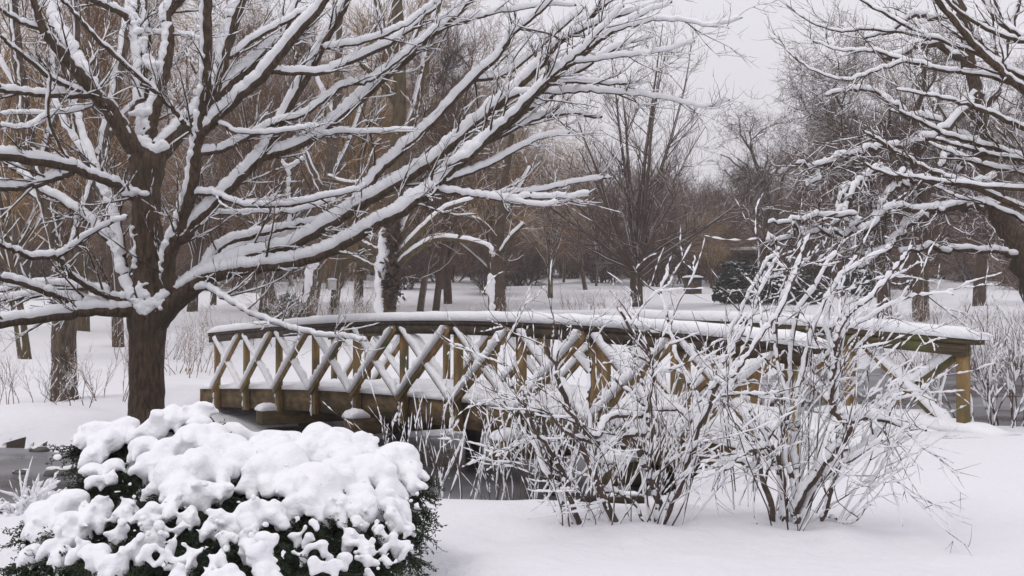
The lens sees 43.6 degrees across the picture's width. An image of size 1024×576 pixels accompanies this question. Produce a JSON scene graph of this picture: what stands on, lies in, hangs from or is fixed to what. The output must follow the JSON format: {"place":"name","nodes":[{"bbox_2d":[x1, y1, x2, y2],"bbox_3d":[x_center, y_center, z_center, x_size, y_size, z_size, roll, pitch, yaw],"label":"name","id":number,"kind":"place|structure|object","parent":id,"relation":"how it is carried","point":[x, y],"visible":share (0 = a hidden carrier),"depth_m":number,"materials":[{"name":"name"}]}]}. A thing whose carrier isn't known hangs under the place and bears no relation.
{"place":"outdoors","nodes":[
{"label":"outdoors","id":0,"kind":"place"},
{"bbox_2d":[0,270,1023,575],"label":"ground","id":1,"kind":"structure","parent":0,"point":[492,536],"depth_m":9.92,"materials":[{"name":"snow"}]},
{"bbox_2d":[0,66,60,288],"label":"bare tree","id":2,"kind":"object","parent":1,"relation":"on","point":[27,245],"visible":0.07,"depth_m":82.28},
{"bbox_2d":[0,456,67,515],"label":"bare shrub","id":3,"kind":"object","parent":1,"relation":"on","point":[37,493],"visible":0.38,"depth_m":9.36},
{"bbox_2d":[0,215,69,278],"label":"tree","id":4,"kind":"object","parent":1,"relation":"on","point":[37,264],"visible":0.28,"depth_m":95.18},
{"bbox_2d":[27,446,48,451],"bbox_3d":[-7.287,2.507,19.684,0.266,0.165,0.321,0,0,-38],"label":"stone","id":5,"kind":"object","parent":1,"relation":"on","point":[39,449],"visible":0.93,"depth_m":19.60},
{"bbox_2d":[0,331,87,404],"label":"bare bush","id":6,"kind":"object","parent":1,"relation":"on","point":[12,388],"visible":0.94,"depth_m":23.30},
{"bbox_2d":[0,0,130,358],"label":"bare tree","id":7,"kind":"object","parent":1,"relation":"on","point":[8,260],"visible":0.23,"depth_m":35.59,"materials":[{"name":"brown plant"}]},
{"bbox_2d":[30,352,105,407],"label":"bare bush","id":8,"kind":"object","parent":1,"relation":"on","point":[47,389],"visible":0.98,"depth_m":22.19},
{"bbox_2d":[39,221,129,282],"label":"tree","id":9,"kind":"object","parent":1,"relation":"on","point":[92,274],"visible":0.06,"depth_m":98.81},
{"bbox_2d":[0,0,176,401],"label":"rough barked tree","id":10,"kind":"object","parent":1,"relation":"on","point":[65,336],"visible":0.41,"depth_m":24.55,"materials":[{"name":"brown plant"}]},
{"bbox_2d":[1,70,181,226],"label":"willow tree","id":11,"kind":"object","parent":1,"relation":"on","point":[56,149],"visible":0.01,"depth_m":104.38,"materials":[{"name":"brown plant"}]},
{"bbox_2d":[58,322,128,401],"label":"bare bush","id":12,"kind":"object","parent":1,"relation":"on","point":[106,383],"visible":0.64,"depth_m":24.09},
{"bbox_2d":[0,0,194,347],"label":"bare tree","id":13,"kind":"object","parent":1,"relation":"on","point":[95,13],"visible":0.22,"depth_m":40.03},
{"bbox_2d":[25,120,183,276],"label":"willow tree","id":14,"kind":"object","parent":1,"relation":"on","point":[87,255],"visible":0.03,"depth_m":84.54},
{"bbox_2d":[0,0,251,331],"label":"willow tree","id":15,"kind":"object","parent":1,"relation":"on","point":[83,323],"visible":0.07,"depth_m":47.76,"materials":[{"name":"brown plant"}]},
{"bbox_2d":[66,208,202,290],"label":"tree","id":16,"kind":"object","parent":1,"relation":"on","point":[97,252],"visible":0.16,"depth_m":79.81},
{"bbox_2d":[108,312,212,361],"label":"bare bush","id":17,"kind":"object","parent":1,"relation":"on","point":[181,338],"visible":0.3,"depth_m":36.15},
{"bbox_2d":[117,312,242,377],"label":"bare bush","id":18,"kind":"object","parent":1,"relation":"on","point":[191,350],"visible":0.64,"depth_m":33.26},
{"bbox_2d":[163,221,237,281],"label":"tree","id":19,"kind":"object","parent":1,"relation":"on","point":[184,258],"visible":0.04,"depth_m":92.76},
{"bbox_2d":[66,0,343,311],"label":"willow tree","id":20,"kind":"object","parent":1,"relation":"on","point":[196,248],"visible":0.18,"depth_m":58.45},
{"bbox_2d":[158,114,257,255],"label":"willow tree","id":21,"kind":"object","parent":1,"relation":"on","point":[209,240],"visible":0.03,"depth_m":85.57,"materials":[{"name":"brown plant"}]},
{"bbox_2d":[0,401,449,575],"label":"yew shrub","id":22,"kind":"object","parent":1,"relation":"on","point":[203,489],"visible":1,"depth_m":6.45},
{"bbox_2d":[174,23,275,305],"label":"bare tree","id":23,"kind":"object","parent":1,"relation":"on","point":[214,297],"visible":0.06,"depth_m":65.77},
{"bbox_2d":[182,298,301,346],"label":"bare bush","id":24,"kind":"object","parent":1,"relation":"on","point":[253,340],"visible":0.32,"depth_m":41.49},
{"bbox_2d":[181,214,302,292],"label":"tree","id":25,"kind":"object","parent":1,"relation":"on","point":[247,286],"visible":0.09,"depth_m":83.14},
{"bbox_2d":[172,0,354,304],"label":"bare tree","id":26,"kind":"object","parent":1,"relation":"on","point":[245,122],"visible":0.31,"depth_m":51.16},
{"bbox_2d":[203,0,361,312],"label":"bare tree","id":27,"kind":"object","parent":1,"relation":"on","point":[304,46],"visible":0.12,"depth_m":55.83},
{"bbox_2d":[261,291,306,320],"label":"evergreen bush","id":28,"kind":"object","parent":1,"relation":"on","point":[285,296],"visible":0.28,"depth_m":49.46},
{"bbox_2d":[251,84,318,286],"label":"bare tree","id":29,"kind":"object","parent":1,"relation":"on","point":[289,278],"visible":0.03,"depth_m":91.54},
{"bbox_2d":[258,195,316,281],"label":"tree","id":30,"kind":"object","parent":1,"relation":"on","point":[280,275],"visible":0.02,"depth_m":99.42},
{"bbox_2d":[241,263,374,318],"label":"bare bush","id":31,"kind":"object","parent":1,"relation":"on","point":[271,310],"visible":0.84,"depth_m":46.91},
{"bbox_2d":[237,0,391,316],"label":"leaning tree","id":32,"kind":"object","parent":1,"relation":"on","point":[331,159],"visible":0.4,"depth_m":49.89,"materials":[{"name":"brown plant"}]},
{"bbox_2d":[273,63,381,241],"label":"willow tree","id":33,"kind":"object","parent":1,"relation":"on","point":[318,157],"visible":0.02,"depth_m":97.81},
{"bbox_2d":[327,278,336,314],"bbox_3d":[-7.306,0.614,52.055,0.380,2.043,0.171,0,0,0],"label":"sign board","id":34,"kind":"object","parent":1,"relation":"on","point":[332,282],"visible":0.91,"depth_m":52.00,"materials":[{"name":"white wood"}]},
{"bbox_2d":[297,229,376,288],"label":"tree","id":35,"kind":"object","parent":1,"relation":"on","point":[328,273],"visible":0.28,"depth_m":84.74,"materials":[{"name":"brown plant"}]},
{"bbox_2d":[282,271,411,316],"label":"bare bush","id":36,"kind":"object","parent":1,"relation":"on","point":[367,305],"visible":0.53,"depth_m":48.22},
{"bbox_2d":[244,1,479,306],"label":"willow tree","id":37,"kind":"object","parent":1,"relation":"on","point":[359,280],"visible":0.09,"depth_m":65.35,"materials":[{"name":"brown plant"}]},
{"bbox_2d":[249,0,489,314],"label":"bare tree","id":38,"kind":"object","parent":1,"relation":"on","point":[339,268],"visible":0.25,"depth_m":58.12,"materials":[{"name":"brown plant"}]},
{"bbox_2d":[284,62,471,240],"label":"willow tree","id":39,"kind":"object","parent":1,"relation":"on","point":[384,200],"visible":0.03,"depth_m":85.55,"materials":[{"name":"brown plant"}]},
{"bbox_2d":[0,0,782,424],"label":"snowy tree","id":40,"kind":"object","parent":1,"relation":"on","point":[154,298],"visible":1,"depth_m":18.23,"materials":[{"name":"brown plant"}]},
{"bbox_2d":[348,202,451,282],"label":"tree","id":41,"kind":"object","parent":1,"relation":"on","point":[432,270],"visible":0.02,"depth_m":96.83,"materials":[{"name":"brown plant"}]},
{"bbox_2d":[366,223,458,289],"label":"tree","id":42,"kind":"object","parent":1,"relation":"on","point":[412,280],"visible":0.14,"depth_m":82.73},
{"bbox_2d":[322,337,516,499],"bbox_3d":[-0.711,1.044,9.949,1.499,1.320,1.040,0,0,-24],"label":"whip thicket","id":43,"kind":"object","parent":1,"relation":"on","point":[428,432],"visible":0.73,"depth_m":9.89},
{"bbox_2d":[310,0,531,312],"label":"ivy covered tree","id":44,"kind":"object","parent":1,"relation":"on","point":[395,252],"visible":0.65,"depth_m":41.64,"materials":[{"name":"brown plant"}]},
{"bbox_2d":[325,34,564,303],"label":"willow tree","id":45,"kind":"object","parent":1,"relation":"on","point":[447,292],"visible":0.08,"depth_m":69.22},
{"bbox_2d":[376,17,514,311],"bbox_3d":[-3.498,-5.899,58.368,7.384,14.666,5.765,0,0,-29],"label":"bare tree","id":46,"kind":"object","parent":1,"relation":"on","point":[428,249],"visible":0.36,"depth_m":58.41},
{"bbox_2d":[413,209,478,281],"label":"tree","id":47,"kind":"object","parent":1,"relation":"on","point":[453,271],"visible":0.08,"depth_m":98.02,"materials":[{"name":"brown plant"}]},
{"bbox_2d":[377,0,525,310],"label":"bare tree","id":48,"kind":"object","parent":1,"relation":"on","point":[437,292],"visible":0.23,"depth_m":60.05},
{"bbox_2d":[402,145,511,288],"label":"oak tree","id":49,"kind":"object","parent":1,"relation":"on","point":[436,250],"visible":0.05,"depth_m":82.40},
{"bbox_2d":[438,226,531,294],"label":"tree","id":50,"kind":"object","parent":1,"relation":"on","point":[507,270],"visible":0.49,"depth_m":78.58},
{"bbox_2d":[445,290,529,336],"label":"bare bush","id":51,"kind":"object","parent":1,"relation":"on","point":[506,307],"visible":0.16,"depth_m":43.67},
{"bbox_2d":[367,12,610,308],"bbox_3d":[-0.830,-6.442,61.482,13.994,15.197,12.963,0,0,-19],"label":"willow tree","id":52,"kind":"object","parent":1,"relation":"on","point":[490,216],"visible":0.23,"depth_m":61.81,"materials":[{"name":"brown plant"}]},
{"bbox_2d":[428,388,553,499],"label":"whip thicket","id":53,"kind":"object","parent":1,"relation":"on","point":[455,454],"visible":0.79,"depth_m":9.77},
{"bbox_2d":[469,82,538,288],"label":"bare tree","id":54,"kind":"object","parent":1,"relation":"on","point":[512,178],"visible":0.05,"depth_m":85.94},
{"bbox_2d":[460,134,555,311],"bbox_3d":[-0.279,-2.383,45.411,2.752,6.692,4.255,0,0,33],"label":"slender tree","id":55,"kind":"object","parent":1,"relation":"on","point":[496,287],"visible":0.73,"depth_m":45.81,"materials":[{"name":"brown plant"}]},
{"bbox_2d":[472,214,569,285],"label":"tree","id":56,"kind":"object","parent":1,"relation":"on","point":[525,272],"visible":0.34,"depth_m":94.14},
{"bbox_2d":[463,208,587,285],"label":"tree","id":57,"kind":"object","parent":1,"relation":"on","point":[538,272],"visible":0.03,"depth_m":95.19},
{"bbox_2d":[468,105,615,297],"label":"willow tree","id":58,"kind":"object","parent":1,"relation":"on","point":[550,251],"visible":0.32,"depth_m":75.78,"materials":[{"name":"brown plant"}]},
{"bbox_2d":[447,329,641,500],"bbox_3d":[0.229,1.090,9.971,1.468,1.574,1.076,0,0,0],"label":"whip thicket","id":59,"kind":"object","parent":1,"relation":"on","point":[526,456],"visible":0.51,"depth_m":9.87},
{"bbox_2d":[427,254,671,526],"bbox_3d":[0.232,0.750,8.315,1.622,1.916,1.873,0,0,0],"label":"bare shrub","id":60,"kind":"object","parent":1,"relation":"on","point":[537,441],"visible":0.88,"depth_m":8.41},
{"bbox_2d":[505,152,620,289],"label":"willow tree","id":61,"kind":"object","parent":1,"relation":"on","point":[579,261],"visible":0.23,"depth_m":83.87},
{"bbox_2d":[536,219,624,278],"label":"tree","id":62,"kind":"object","parent":1,"relation":"on","point":[569,268],"visible":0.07,"depth_m":116.50,"materials":[{"name":"brown plant"}]},
{"bbox_2d":[534,190,658,282],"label":"tree","id":63,"kind":"object","parent":1,"relation":"on","point":[603,273],"visible":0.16,"depth_m":96.19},
{"bbox_2d":[557,282,640,309],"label":"bare bush","id":64,"kind":"object","parent":1,"relation":"on","point":[582,298],"visible":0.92,"depth_m":59.70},
{"bbox_2d":[584,187,617,285],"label":"bare tree","id":65,"kind":"object","parent":1,"relation":"on","point":[598,265],"visible":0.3,"depth_m":88.77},
{"bbox_2d":[510,322,696,499],"bbox_3d":[0.730,1.016,9.972,1.142,1.554,1.220,0,0,-23],"label":"whip thicket","id":66,"kind":"object","parent":1,"relation":"on","point":[620,467],"visible":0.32,"depth_m":9.88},
{"bbox_2d":[199,309,1019,495],"bbox_3d":[-0.670,2.381,18.649,3.058,4.207,16.528,0,0,-33],"label":"footbridge","id":67,"kind":"object","parent":1,"relation":"on","point":[278,400],"visible":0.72,"depth_m":15.99,"materials":[{"name":"brown wood"}]},
{"bbox_2d":[545,182,676,279],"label":"tree","id":68,"kind":"object","parent":1,"relation":"on","point":[623,228],"visible":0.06,"depth_m":106.59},
{"bbox_2d":[540,181,713,278],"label":"tree","id":69,"kind":"object","parent":1,"relation":"on","point":[618,275],"visible":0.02,"depth_m":111.43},
{"bbox_2d":[586,199,711,286],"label":"tree","id":70,"kind":"object","parent":1,"relation":"on","point":[656,278],"visible":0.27,"depth_m":91.64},
{"bbox_2d":[509,1,793,306],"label":"round crowned tree","id":71,"kind":"object","parent":1,"relation":"on","point":[638,225],"visible":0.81,"depth_m":64.67,"materials":[{"name":"plant"}]},
{"bbox_2d":[580,150,727,221],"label":"tree","id":72,"kind":"object","parent":1,"relation":"on","point":[649,182],"visible":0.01,"depth_m":128.46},
{"bbox_2d":[598,356,725,496],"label":"whip thicket","id":73,"kind":"object","parent":1,"relation":"on","point":[686,443],"visible":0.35,"depth_m":10.27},
{"bbox_2d":[458,175,868,525],"bbox_3d":[0.993,0.450,8.341,2.029,2.440,2.415,0,0,33],"label":"bare shrub","id":74,"kind":"object","parent":1,"relation":"on","point":[661,516],"visible":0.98,"depth_m":8.42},
{"bbox_2d":[648,164,681,284],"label":"bare tree","id":75,"kind":"object","parent":1,"relation":"on","point":[655,207],"visible":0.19,"depth_m":91.77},
{"bbox_2d":[682,275,703,293],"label":"shed","id":76,"kind":"structure","parent":1,"relation":"on","point":[696,281],"depth_m":80.00,"materials":[{"name":"grey wood"}]},
{"bbox_2d":[665,191,726,274],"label":"oak tree","id":77,"kind":"object","parent":1,"relation":"on","point":[691,203],"visible":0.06,"depth_m":104.64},
{"bbox_2d":[634,172,761,280],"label":"tree","id":78,"kind":"object","parent":1,"relation":"on","point":[708,209],"visible":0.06,"depth_m":106.96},
{"bbox_2d":[653,187,743,283],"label":"tree","id":79,"kind":"object","parent":1,"relation":"on","point":[688,268],"visible":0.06,"depth_m":99.55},
{"bbox_2d":[627,329,803,490],"bbox_3d":[1.571,0.976,10.445,1.324,1.398,1.145,0,0,-25],"label":"whip thicket","id":80,"kind":"object","parent":1,"relation":"on","point":[763,414],"visible":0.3,"depth_m":10.42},
{"bbox_2d":[678,195,759,288],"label":"willow tree","id":81,"kind":"object","parent":1,"relation":"on","point":[711,256],"visible":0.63,"depth_m":84.47,"materials":[{"name":"brown plant"}]},
{"bbox_2d":[660,194,781,285],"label":"tree","id":82,"kind":"object","parent":1,"relation":"on","point":[707,275],"visible":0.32,"depth_m":91.58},
{"bbox_2d":[677,174,793,278],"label":"tree","id":83,"kind":"object","parent":1,"relation":"on","point":[730,198],"visible":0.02,"depth_m":112.45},
{"bbox_2d":[709,247,773,282],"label":"pavilion","id":84,"kind":"structure","parent":1,"relation":"on","point":[746,251],"depth_m":91.47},
{"bbox_2d":[711,259,773,303],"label":"evergreen bush","id":85,"kind":"object","parent":1,"relation":"on","point":[726,279],"visible":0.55,"depth_m":65.50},
{"bbox_2d":[708,189,792,265],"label":"tree","id":86,"kind":"object","parent":1,"relation":"on","point":[757,215],"visible":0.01,"depth_m":109.91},
{"bbox_2d":[728,203,803,274],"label":"tree","id":87,"kind":"object","parent":1,"relation":"on","point":[769,260],"visible":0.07,"depth_m":92.15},
{"bbox_2d":[703,84,834,273],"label":"oak tree","id":88,"kind":"object","parent":1,"relation":"on","point":[748,169],"visible":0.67,"depth_m":83.60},
{"bbox_2d":[769,269,826,303],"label":"evergreen bush","id":89,"kind":"object","parent":1,"relation":"on","point":[805,278],"visible":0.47,"depth_m":66.28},
{"bbox_2d":[692,266,904,511],"bbox_3d":[2.086,0.751,9.117,1.389,1.819,1.428,0,0,17],"label":"whip thicket","id":90,"kind":"object","parent":1,"relation":"on","point":[826,420],"visible":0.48,"depth_m":9.02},
{"bbox_2d":[760,202,868,290],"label":"tree","id":91,"kind":"object","parent":1,"relation":"on","point":[796,254],"visible":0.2,"depth_m":78.37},
{"bbox_2d":[781,98,854,248],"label":"bare tree","id":92,"kind":"object","parent":1,"relation":"on","point":[812,155],"visible":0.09,"depth_m":89.69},
{"bbox_2d":[743,100,894,296],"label":"oak tree","id":93,"kind":"object","parent":1,"relation":"on","point":[838,269],"visible":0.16,"depth_m":74.33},
{"bbox_2d":[769,131,896,234],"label":"willow tree","id":94,"kind":"object","parent":1,"relation":"on","point":[803,185],"visible":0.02,"depth_m":86.29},
{"bbox_2d":[660,180,1011,553],"bbox_3d":[2.215,0.495,8.525,2.523,2.607,2.063,0,0,0],"label":"bare shrub","id":95,"kind":"object","parent":1,"relation":"on","point":[831,461],"visible":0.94,"depth_m":8.60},
{"bbox_2d":[843,265,875,296],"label":"evergreen bush","id":96,"kind":"object","parent":1,"relation":"on","point":[853,291],"visible":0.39,"depth_m":75.34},
{"bbox_2d":[744,0,987,318],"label":"oak tree","id":97,"kind":"object","parent":1,"relation":"on","point":[886,289],"visible":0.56,"depth_m":54.77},
{"bbox_2d":[823,216,912,288],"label":"tree","id":98,"kind":"object","parent":1,"relation":"on","point":[896,260],"visible":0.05,"depth_m":79.53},
{"bbox_2d":[740,0,1023,303],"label":"leaning dark tree","id":99,"kind":"object","parent":1,"relation":"on","point":[1008,230],"visible":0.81,"depth_m":30.09,"materials":[{"name":"brown plant"}]},
{"bbox_2d":[761,0,1023,225],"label":"overhanging tree","id":100,"kind":"object","parent":1,"relation":"on","point":[1005,72],"visible":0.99,"depth_m":14.98,"materials":[{"name":"brown plant"}]},
{"bbox_2d":[852,44,947,231],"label":"bare tree","id":101,"kind":"object","parent":1,"relation":"on","point":[894,96],"visible":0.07,"depth_m":97.91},
{"bbox_2d":[857,146,950,284],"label":"willow tree","id":102,"kind":"object","parent":1,"relation":"on","point":[914,225],"visible":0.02,"depth_m":86.60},
{"bbox_2d":[836,305,974,355],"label":"bare bush","id":103,"kind":"object","parent":1,"relation":"on","point":[931,318],"visible":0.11,"depth_m":40.87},
{"bbox_2d":[792,2,1023,321],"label":"oak tree","id":104,"kind":"object","parent":1,"relation":"on","point":[922,197],"visible":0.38,"depth_m":53.75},
{"bbox_2d":[864,218,951,289],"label":"tree","id":105,"kind":"object","parent":1,"relation":"on","point":[910,271],"visible":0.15,"depth_m":84.77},
{"bbox_2d":[880,283,1005,324],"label":"bare bush","id":106,"kind":"object","parent":1,"relation":"on","point":[970,300],"visible":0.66,"depth_m":52.06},
{"bbox_2d":[867,50,1023,305],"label":"oak tree","id":107,"kind":"object","parent":1,"relation":"on","point":[980,263],"visible":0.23,"depth_m":65.63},
{"bbox_2d":[880,319,1018,370],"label":"bare bush","id":108,"kind":"object","parent":1,"relation":"on","point":[933,356],"visible":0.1,"depth_m":39.48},
{"bbox_2d":[929,194,971,280],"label":"tree","id":109,"kind":"object","parent":1,"relation":"on","point":[934,266],"visible":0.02,"depth_m":110.57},
{"bbox_2d":[883,264,1023,427],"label":"whip thicket","id":110,"kind":"object","parent":1,"relation":"on","point":[985,387],"visible":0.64,"depth_m":14.12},
{"bbox_2d":[919,298,1023,374],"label":"bare bush","id":111,"kind":"object","parent":1,"relation":"on","point":[973,360],"visible":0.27,"depth_m":37.59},
{"bbox_2d":[928,212,1020,282],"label":"tree","id":112,"kind":"object","parent":1,"relation":"on","point":[961,273],"visible":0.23,"depth_m":98.17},
{"bbox_2d":[938,222,1013,285],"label":"tree","id":113,"kind":"object","parent":1,"relation":"on","point":[994,280],"visible":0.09,"depth_m":92.04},
{"bbox_2d":[967,252,1018,290],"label":"tree","id":114,"kind":"object","parent":1,"relation":"on","point":[1009,278],"visible":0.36,"depth_m":83.36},
{"bbox_2d":[978,97,1023,286],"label":"bare tree","id":115,"kind":"object","parent":1,"relation":"on","point":[1017,178],"visible":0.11,"depth_m":85.07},
{"bbox_2d":[0,365,1023,513],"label":"water","id":116,"kind":"structure","parent":0,"point":[12,460],"depth_m":18.73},
{"bbox_2d":[43,465,78,476],"bbox_3d":[-6.071,2.502,17.212,0.485,0.228,0.374,0,0,0],"label":"stone","id":117,"kind":"object","parent":116,"relation":"in","point":[50,471],"visible":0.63,"depth_m":17.16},
{"bbox_2d":[0,0,1023,264],"label":"sky","id":118,"kind":"structure","parent":0,"point":[741,76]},
{"bbox_2d":[579,490,644,503],"bbox_3d":[0.740,1.541,9.432,0.463,0.088,0.171,0,0,-19],"label":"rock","id":119,"kind":"object","parent":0,"point":[634,494],"visible":0.52,"depth_m":9.40,"materials":[{"name":"grey stone"}]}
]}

